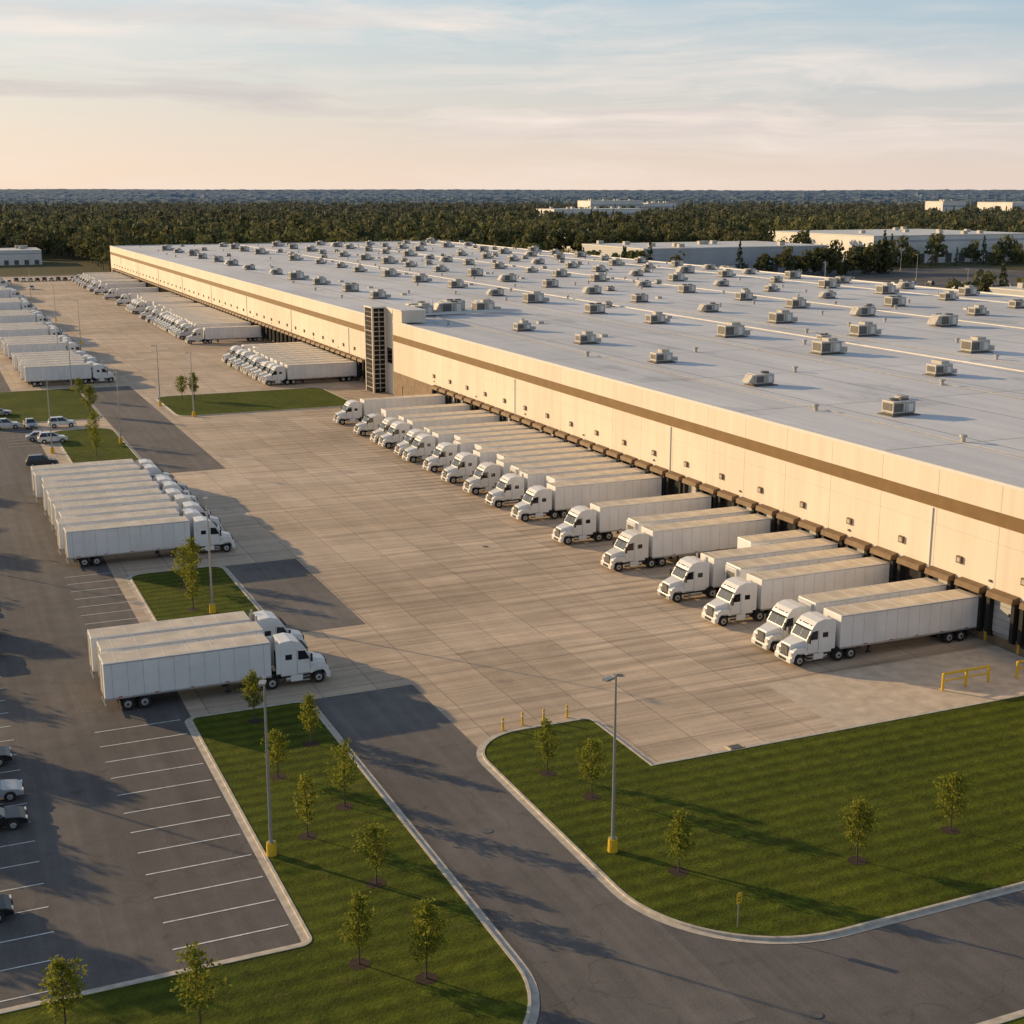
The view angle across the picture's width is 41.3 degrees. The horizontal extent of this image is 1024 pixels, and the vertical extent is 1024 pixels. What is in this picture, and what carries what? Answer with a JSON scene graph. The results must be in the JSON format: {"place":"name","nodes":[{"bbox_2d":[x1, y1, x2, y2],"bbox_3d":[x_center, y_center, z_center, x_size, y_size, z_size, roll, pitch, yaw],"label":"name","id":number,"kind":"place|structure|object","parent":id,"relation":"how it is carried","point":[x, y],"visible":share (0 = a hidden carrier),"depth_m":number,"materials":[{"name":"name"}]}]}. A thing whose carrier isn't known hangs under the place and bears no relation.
{"place":"outdoors","nodes":[
{"label":"outdoors","id":0,"kind":"place"},
{"bbox_2d":[0,389,99,422],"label":"lawn","id":1,"kind":"structure","parent":0,"point":[69,404],"depth_m":258.57,"materials":[{"name":"green plant"}]},
{"bbox_2d":[55,428,138,462],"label":"lawn","id":2,"kind":"structure","parent":0,"point":[78,446],"depth_m":216.40,"materials":[{"name":"green plant"}]},
{"bbox_2d":[82,386,225,472],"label":"asphalt lane","id":3,"kind":"structure","parent":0,"point":[149,431],"depth_m":229.37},
{"bbox_2d":[132,567,257,620],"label":"lawn","id":4,"kind":"structure","parent":0,"point":[164,596],"depth_m":137.76,"materials":[{"name":"green plant"}]},
{"bbox_2d":[158,388,346,415],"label":"lawn","id":5,"kind":"structure","parent":0,"point":[234,402],"depth_m":263.46,"materials":[{"name":"green plant"}]},
{"bbox_2d":[0,703,527,1023],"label":"lawn","id":6,"kind":"structure","parent":0,"point":[317,979],"depth_m":74.25,"materials":[{"name":"green plant"}]},
{"bbox_2d":[258,676,276,856],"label":"street lamp","id":7,"kind":"object","parent":6,"relation":"on","point":[271,850],"visible":1,"depth_m":82.78,"materials":[{"name":"grey metal"}]},
{"bbox_2d":[225,558,364,631],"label":"asphalt lane","id":8,"kind":"structure","parent":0,"point":[295,594],"depth_m":137.74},
{"bbox_2d":[0,276,1022,762],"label":"concrete yard","id":9,"kind":"structure","parent":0,"point":[466,634],"depth_m":140.18,"materials":[{"name":"concrete"}]},
{"bbox_2d":[0,314,52,324],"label":"semi truck","id":10,"kind":"object","parent":9,"relation":"on","point":[23,318],"visible":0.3,"depth_m":400.64,"materials":[{"name":"metal"}]},
{"bbox_2d":[0,327,66,336],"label":"semi truck","id":11,"kind":"object","parent":9,"relation":"on","point":[23,332],"visible":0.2,"depth_m":360.60,"materials":[{"name":"metal"}]},
{"bbox_2d":[7,342,86,358],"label":"semi truck","id":12,"kind":"object","parent":9,"relation":"on","point":[33,347],"visible":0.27,"depth_m":326.48,"materials":[{"name":"metal"}]},
{"bbox_2d":[23,363,115,386],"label":"semi truck","id":13,"kind":"object","parent":9,"relation":"on","point":[33,375],"visible":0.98,"depth_m":286.06,"materials":[{"name":"metal"}]},
{"bbox_2d":[30,459,170,495],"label":"semi truck","id":14,"kind":"object","parent":9,"relation":"on","point":[84,465],"visible":0.13,"depth_m":182.58,"materials":[{"name":"metal"}]},
{"bbox_2d":[33,463,175,501],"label":"semi truck","id":15,"kind":"object","parent":9,"relation":"on","point":[151,468],"visible":0.2,"depth_m":178.67,"materials":[{"name":"metal"}]},
{"bbox_2d":[41,469,188,490],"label":"semi truck","id":16,"kind":"object","parent":9,"relation":"on","point":[94,476],"visible":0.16,"depth_m":175.54,"materials":[{"name":"metal"}]},
{"bbox_2d":[42,475,190,515],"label":"semi truck","id":17,"kind":"object","parent":9,"relation":"on","point":[85,483],"visible":0.2,"depth_m":171.43,"materials":[{"name":"metal"}]},
{"bbox_2d":[93,282,145,294],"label":"semi truck","id":18,"kind":"object","parent":9,"relation":"on","point":[104,288],"visible":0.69,"depth_m":535.93,"materials":[{"name":"metal"}]},
{"bbox_2d":[46,480,198,522],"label":"semi truck","id":19,"kind":"object","parent":9,"relation":"on","point":[111,488],"visible":0.23,"depth_m":168.47,"materials":[{"name":"metal"}]},
{"bbox_2d":[49,488,200,529],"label":"semi truck","id":20,"kind":"object","parent":9,"relation":"on","point":[169,492],"visible":0.2,"depth_m":164.07,"materials":[{"name":"metal"}]},
{"bbox_2d":[103,287,158,299],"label":"semi truck","id":21,"kind":"object","parent":9,"relation":"on","point":[111,294],"visible":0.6,"depth_m":510.22,"materials":[{"name":"metal"}]},
{"bbox_2d":[53,494,210,535],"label":"semi truck","id":22,"kind":"object","parent":9,"relation":"on","point":[124,501],"visible":0.25,"depth_m":160.89,"materials":[{"name":"metal"}]},
{"bbox_2d":[56,507,220,554],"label":"semi truck","id":23,"kind":"object","parent":9,"relation":"on","point":[188,513],"visible":0.22,"depth_m":153.35,"materials":[{"name":"metal"}]},
{"bbox_2d":[58,501,222,530],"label":"semi truck","id":24,"kind":"object","parent":9,"relation":"on","point":[124,509],"visible":0.2,"depth_m":157.85,"materials":[{"name":"metal"}]},
{"bbox_2d":[63,516,234,566],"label":"semi truck","id":25,"kind":"object","parent":9,"relation":"on","point":[93,542],"visible":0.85,"depth_m":149.91,"materials":[{"name":"metal"}]},
{"bbox_2d":[126,566,262,621],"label":"kerb","id":26,"kind":"structure","parent":9,"relation":"on","point":[142,601],"depth_m":138.40,"materials":[{"name":"concrete"}]},
{"bbox_2d":[87,609,307,678],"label":"semi truck","id":27,"kind":"object","parent":9,"relation":"on","point":[270,623],"visible":0.31,"depth_m":115.62,"materials":[{"name":"metal"}]},
{"bbox_2d":[177,321,250,339],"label":"semi truck","id":28,"kind":"object","parent":9,"relation":"on","point":[185,332],"visible":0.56,"depth_m":374.84,"materials":[{"name":"metal"}]},
{"bbox_2d":[98,632,330,710],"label":"semi truck","id":29,"kind":"object","parent":9,"relation":"on","point":[141,675],"visible":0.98,"depth_m":109.22,"materials":[{"name":"metal"}]},
{"bbox_2d":[185,325,260,343],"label":"semi truck","id":30,"kind":"object","parent":9,"relation":"on","point":[205,335],"visible":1,"depth_m":364.82,"materials":[{"name":"metal"}]},
{"bbox_2d":[155,388,348,416],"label":"kerb","id":31,"kind":"structure","parent":9,"relation":"on","point":[167,408],"depth_m":253.90,"materials":[{"name":"concrete"}]},
{"bbox_2d":[243,353,333,374],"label":"semi truck","id":32,"kind":"object","parent":9,"relation":"on","point":[255,360],"visible":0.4,"depth_m":300.93,"materials":[{"name":"metal"}]},
{"bbox_2d":[252,356,343,379],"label":"semi truck","id":33,"kind":"object","parent":9,"relation":"on","point":[256,373],"visible":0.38,"depth_m":293.93,"materials":[{"name":"metal"}]},
{"bbox_2d":[258,358,350,381],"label":"semi truck","id":34,"kind":"object","parent":9,"relation":"on","point":[266,370],"visible":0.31,"depth_m":290.79,"materials":[{"name":"metal"}]},
{"bbox_2d":[262,361,356,385],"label":"semi truck","id":35,"kind":"object","parent":9,"relation":"on","point":[342,371],"visible":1,"depth_m":288.12,"materials":[{"name":"metal"}]},
{"bbox_2d":[333,394,444,424],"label":"semi truck","id":36,"kind":"object","parent":9,"relation":"on","point":[353,410],"visible":0.62,"depth_m":239.62,"materials":[{"name":"metal"}]},
{"bbox_2d":[353,403,469,435],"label":"semi truck","id":37,"kind":"object","parent":9,"relation":"on","point":[370,422],"visible":0.45,"depth_m":228.43,"materials":[{"name":"metal"}]},
{"bbox_2d":[370,410,489,442],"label":"semi truck","id":38,"kind":"object","parent":9,"relation":"on","point":[387,422],"visible":0.34,"depth_m":221.28,"materials":[{"name":"metal"}]},
{"bbox_2d":[378,413,498,448],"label":"semi truck","id":39,"kind":"object","parent":9,"relation":"on","point":[397,432],"visible":0.47,"depth_m":217.50,"materials":[{"name":"metal"}]},
{"bbox_2d":[394,421,519,455],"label":"semi truck","id":40,"kind":"object","parent":9,"relation":"on","point":[410,436],"visible":0.44,"depth_m":210.46,"materials":[{"name":"metal"}]},
{"bbox_2d":[402,425,528,462],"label":"semi truck","id":41,"kind":"object","parent":9,"relation":"on","point":[423,446],"visible":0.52,"depth_m":205.52,"materials":[{"name":"metal"}]},
{"bbox_2d":[422,433,551,472],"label":"semi truck","id":42,"kind":"object","parent":9,"relation":"on","point":[443,454],"visible":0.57,"depth_m":198.47,"materials":[{"name":"metal"}]},
{"bbox_2d":[454,429,540,439],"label":"semi trailer","id":43,"kind":"object","parent":9,"relation":"on","point":[493,434],"visible":0.16,"depth_m":205.53,"materials":[{"name":"metal"}]},
{"bbox_2d":[441,442,575,483],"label":"semi truck","id":44,"kind":"object","parent":9,"relation":"on","point":[463,465],"visible":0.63,"depth_m":191.05,"materials":[{"name":"metal"}]},
{"bbox_2d":[475,438,563,449],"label":"semi trailer","id":45,"kind":"object","parent":9,"relation":"on","point":[516,443],"visible":0.19,"depth_m":198.25,"materials":[{"name":"metal"}]},
{"bbox_2d":[463,451,602,494],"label":"semi truck","id":46,"kind":"object","parent":9,"relation":"on","point":[486,476],"visible":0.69,"depth_m":183.96,"materials":[{"name":"metal"}]},
{"bbox_2d":[497,447,588,459],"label":"semi trailer","id":47,"kind":"object","parent":9,"relation":"on","point":[540,453],"visible":0.23,"depth_m":190.93,"materials":[{"name":"metal"}]},
{"bbox_2d":[485,462,629,507],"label":"semi truck","id":48,"kind":"object","parent":9,"relation":"on","point":[510,488],"visible":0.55,"depth_m":176.62,"materials":[{"name":"metal"}]},
{"bbox_2d":[510,457,615,475],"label":"semi trailer","id":49,"kind":"object","parent":9,"relation":"on","point":[518,468],"visible":0.16,"depth_m":183.25,"materials":[{"name":"metal"}]},
{"bbox_2d":[511,473,661,521],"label":"semi truck","id":50,"kind":"object","parent":9,"relation":"on","point":[554,500],"visible":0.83,"depth_m":170.53,"materials":[{"name":"metal"}]},
{"bbox_2d":[546,468,645,487],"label":"semi trailer","id":51,"kind":"object","parent":9,"relation":"on","point":[592,475],"visible":0.2,"depth_m":176.16,"materials":[{"name":"metal"}]},
{"bbox_2d":[552,492,710,544],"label":"semi truck","id":52,"kind":"object","parent":9,"relation":"on","point":[598,521],"visible":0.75,"depth_m":159.16,"materials":[{"name":"metal"}]},
{"bbox_2d":[601,513,769,571],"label":"semi truck","id":53,"kind":"object","parent":9,"relation":"on","point":[650,546],"visible":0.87,"depth_m":148.56,"materials":[{"name":"metal"}]},
{"bbox_2d":[626,506,749,531],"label":"semi trailer","id":54,"kind":"object","parent":9,"relation":"on","point":[636,522],"visible":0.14,"depth_m":153.94,"materials":[{"name":"metal"}]},
{"bbox_2d":[657,538,837,602],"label":"semi truck","id":55,"kind":"object","parent":9,"relation":"on","point":[690,576],"visible":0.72,"depth_m":136.55,"materials":[{"name":"metal"}]},
{"bbox_2d":[737,529,813,547],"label":"semi trailer","id":56,"kind":"object","parent":9,"relation":"on","point":[770,538],"visible":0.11,"depth_m":144.33,"materials":[{"name":"metal"}]},
{"bbox_2d":[725,547,862,579],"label":"semi trailer","id":57,"kind":"object","parent":9,"relation":"on","point":[741,568],"visible":0.25,"depth_m":135.43,"materials":[{"name":"metal"}]},
{"bbox_2d":[701,557,889,626],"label":"semi truck","id":58,"kind":"object","parent":9,"relation":"on","point":[754,595],"visible":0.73,"depth_m":130.04,"materials":[{"name":"metal"}]},
{"bbox_2d":[751,577,945,652],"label":"semi truck","id":59,"kind":"object","parent":9,"relation":"on","point":[771,633],"visible":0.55,"depth_m":122.62,"materials":[{"name":"metal"}]},
{"bbox_2d":[775,589,978,666],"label":"semi truck","id":60,"kind":"object","parent":9,"relation":"on","point":[948,616],"visible":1,"depth_m":119.77,"materials":[{"name":"metal"}]},
{"bbox_2d":[765,646,1023,727],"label":"concrete slab","id":61,"kind":"structure","parent":9,"relation":"on","point":[868,694],"depth_m":112.28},
{"bbox_2d":[941,665,990,690],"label":"safety rail","id":62,"kind":"object","parent":61,"relation":"on","point":[966,676],"visible":1,"depth_m":112.24,"materials":[{"name":"metal"}]},
{"bbox_2d":[0,274,1023,966],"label":"asphalt parking lot","id":63,"kind":"structure","parent":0,"point":[90,868],"depth_m":93.82,"materials":[{"name":"asphalt"}]},
{"bbox_2d":[0,894,13,923],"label":"parked car","id":64,"kind":"object","parent":63,"relation":"on","point":[6,906],"visible":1,"depth_m":76.43,"materials":[{"name":"grey metal"}]},
{"bbox_2d":[0,779,23,801],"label":"parked car","id":65,"kind":"object","parent":63,"relation":"on","point":[11,790],"visible":1,"depth_m":91.39,"materials":[{"name":"silver metal"}]},
{"bbox_2d":[0,803,27,830],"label":"parked car","id":66,"kind":"object","parent":63,"relation":"on","point":[12,818],"visible":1,"depth_m":87.32,"materials":[{"name":"silver metal"}]},
{"bbox_2d":[25,454,58,466],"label":"parked car","id":67,"kind":"object","parent":63,"relation":"on","point":[35,459],"visible":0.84,"depth_m":201.27,"materials":[{"name":"black metal"}]},
{"bbox_2d":[0,427,287,1001],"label":"parking markings","id":68,"kind":"object","parent":63,"relation":"on","point":[141,830],"visible":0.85,"depth_m":85.20,"materials":[{"name":"paint"}]},
{"bbox_2d":[96,621,262,676],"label":"semi trailer","id":69,"kind":"object","parent":63,"relation":"on","point":[175,637],"visible":0.25,"depth_m":112.05,"materials":[{"name":"metal"}]},
{"bbox_2d":[0,871,1023,1023],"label":"asphalt road","id":70,"kind":"structure","parent":0,"point":[963,964],"depth_m":72.05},
{"bbox_2d":[0,701,539,1023],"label":"kerb","id":71,"kind":"structure","parent":70,"relation":"on","point":[305,937],"depth_m":80.06,"materials":[{"name":"concrete"}]},
{"bbox_2d":[476,693,1023,943],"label":"kerb","id":72,"kind":"structure","parent":70,"relation":"on","point":[601,876],"depth_m":79.72,"materials":[{"name":"concrete"}]},
{"bbox_2d":[0,189,1023,208],"bbox_3d":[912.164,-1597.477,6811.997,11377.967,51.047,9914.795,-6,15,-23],"label":"hills","id":73,"kind":"structure","parent":0,"point":[244,196],"depth_m":5194.25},
{"bbox_2d":[0,247,1023,275],"bbox_3d":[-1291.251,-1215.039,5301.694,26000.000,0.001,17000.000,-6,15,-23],"label":"ground","id":74,"kind":"structure","parent":0,"point":[58,265],"depth_m":731.00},
{"bbox_2d":[0,245,41,264],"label":"industrial building","id":75,"kind":"structure","parent":74,"relation":"on","point":[21,255],"depth_m":744.45,"materials":[{"name":"metal"}]},
{"bbox_2d":[0,199,1023,291],"bbox_3d":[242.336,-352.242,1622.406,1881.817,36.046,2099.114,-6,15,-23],"label":"forest","id":76,"kind":"object","parent":74,"relation":"on","point":[83,230],"visible":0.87,"depth_m":881.06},
{"bbox_2d":[110,237,1023,655],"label":"distribution warehouse","id":77,"kind":"structure","parent":74,"relation":"on","point":[882,421],"depth_m":215.77,"materials":[{"name":"beige concrete"}]},
{"bbox_2d":[538,206,647,217],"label":"industrial building","id":78,"kind":"structure","parent":74,"relation":"on","point":[569,210],"depth_m":1298.73,"materials":[{"name":"metal"}]},
{"bbox_2d":[577,199,642,207],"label":"office building","id":79,"kind":"structure","parent":74,"relation":"on","point":[608,203],"depth_m":1649.19,"materials":[{"name":"concrete"}]},
{"bbox_2d":[582,240,826,272],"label":"industrial building","id":80,"kind":"structure","parent":74,"relation":"on","point":[720,253],"depth_m":667.75,"materials":[{"name":"concrete"}]},
{"bbox_2d":[772,227,1023,263],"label":"industrial building","id":81,"kind":"structure","parent":74,"relation":"on","point":[953,239],"depth_m":777.26,"materials":[{"name":"concrete"}]},
{"bbox_2d":[925,200,965,211],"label":"office building","id":82,"kind":"structure","parent":74,"relation":"on","point":[942,205],"depth_m":1553.97,"materials":[{"name":"concrete"}]},
{"bbox_2d":[0,0,1023,190],"label":"sky","id":83,"kind":"structure","parent":0,"point":[792,95],"materials":[{"name":"blue"}]},
{"bbox_2d":[316,685,755,1023],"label":"asphalt driveway","id":84,"kind":"structure","parent":0,"point":[593,949],"depth_m":80.55,"materials":[{"name":"asphalt"}]},
{"bbox_2d":[485,696,1023,935],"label":"lawn","id":85,"kind":"structure","parent":0,"point":[775,847],"depth_m":88.95,"materials":[{"name":"green plant"}]},
{"bbox_2d":[81,399,959,984],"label":"mulch beds","id":86,"kind":"object","parent":85,"relation":"on","point":[419,977],"visible":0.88,"depth_m":85.78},
{"bbox_2d":[38,953,87,1023],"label":"young tree","id":87,"kind":"object","parent":86,"relation":"on","point":[73,983],"visible":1,"depth_m":65.24,"materials":[{"name":"green plant"}]},
{"bbox_2d":[169,543,198,588],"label":"young tree","id":88,"kind":"object","parent":86,"relation":"on","point":[180,561],"visible":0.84,"depth_m":138.66,"materials":[{"name":"green plant"}]},
{"bbox_2d":[180,563,203,608],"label":"young tree","id":89,"kind":"object","parent":86,"relation":"on","point":[191,578],"visible":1,"depth_m":132.23,"materials":[{"name":"green plant"}]},
{"bbox_2d":[169,941,231,1023],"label":"young tree","id":90,"kind":"object","parent":86,"relation":"on","point":[195,971],"visible":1,"depth_m":65.12,"materials":[{"name":"green plant"}]},
{"bbox_2d":[237,668,266,720],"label":"young tree","id":91,"kind":"object","parent":86,"relation":"on","point":[252,683],"visible":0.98,"depth_m":104.13,"materials":[{"name":"green plant"}]},
{"bbox_2d":[260,728,289,776],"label":"young tree","id":92,"kind":"object","parent":86,"relation":"on","point":[277,741],"visible":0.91,"depth_m":94.22,"materials":[{"name":"green plant"}]},
{"bbox_2d":[288,774,323,836],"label":"young tree","id":93,"kind":"object","parent":86,"relation":"on","point":[304,783],"visible":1,"depth_m":85.36,"materials":[{"name":"green plant"}]},
{"bbox_2d":[298,692,322,743],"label":"young tree","id":94,"kind":"object","parent":86,"relation":"on","point":[309,706],"visible":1,"depth_m":99.85,"materials":[{"name":"green plant"}]},
{"bbox_2d":[323,738,360,806],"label":"young tree","id":95,"kind":"object","parent":86,"relation":"on","point":[344,749],"visible":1,"depth_m":89.63,"materials":[{"name":"green plant"}]},
{"bbox_2d":[335,888,376,963],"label":"young tree","id":96,"kind":"object","parent":86,"relation":"on","point":[358,907],"visible":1,"depth_m":71.24,"materials":[{"name":"green plant"}]},
{"bbox_2d":[350,819,396,883],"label":"young tree","id":97,"kind":"object","parent":86,"relation":"on","point":[378,852],"visible":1,"depth_m":79.66,"materials":[{"name":"green plant"}]},
{"bbox_2d":[405,896,449,977],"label":"young tree","id":98,"kind":"object","parent":86,"relation":"on","point":[426,927],"visible":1,"depth_m":69.82,"materials":[{"name":"green plant"}]},
{"bbox_2d":[533,718,559,773],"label":"young tree","id":99,"kind":"object","parent":86,"relation":"on","point":[545,731],"visible":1,"depth_m":94.82,"materials":[{"name":"green plant"}]},
{"bbox_2d":[575,736,609,796],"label":"young tree","id":100,"kind":"object","parent":86,"relation":"on","point":[593,746],"visible":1,"depth_m":91.01,"materials":[{"name":"green plant"}]},
{"bbox_2d":[663,807,696,871],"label":"young tree","id":101,"kind":"object","parent":86,"relation":"on","point":[679,825],"visible":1,"depth_m":81.06,"materials":[{"name":"green plant"}]},
{"bbox_2d":[838,796,879,860],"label":"young tree","id":102,"kind":"object","parent":86,"relation":"on","point":[859,812],"visible":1,"depth_m":82.36,"materials":[{"name":"green plant"}]},
{"bbox_2d":[933,771,975,830],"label":"young tree","id":103,"kind":"object","parent":86,"relation":"on","point":[952,782],"visible":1,"depth_m":86.32,"materials":[{"name":"green plant"}]},
{"bbox_2d":[602,673,617,852],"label":"street lamp","id":104,"kind":"object","parent":85,"relation":"on","point":[612,843],"visible":1,"depth_m":83.19,"materials":[{"name":"grey metal"}]},
{"bbox_2d":[781,267,1023,291],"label":"car park","id":105,"kind":"structure","parent":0,"point":[940,277],"depth_m":653.58,"materials":[{"name":"asphalt"}]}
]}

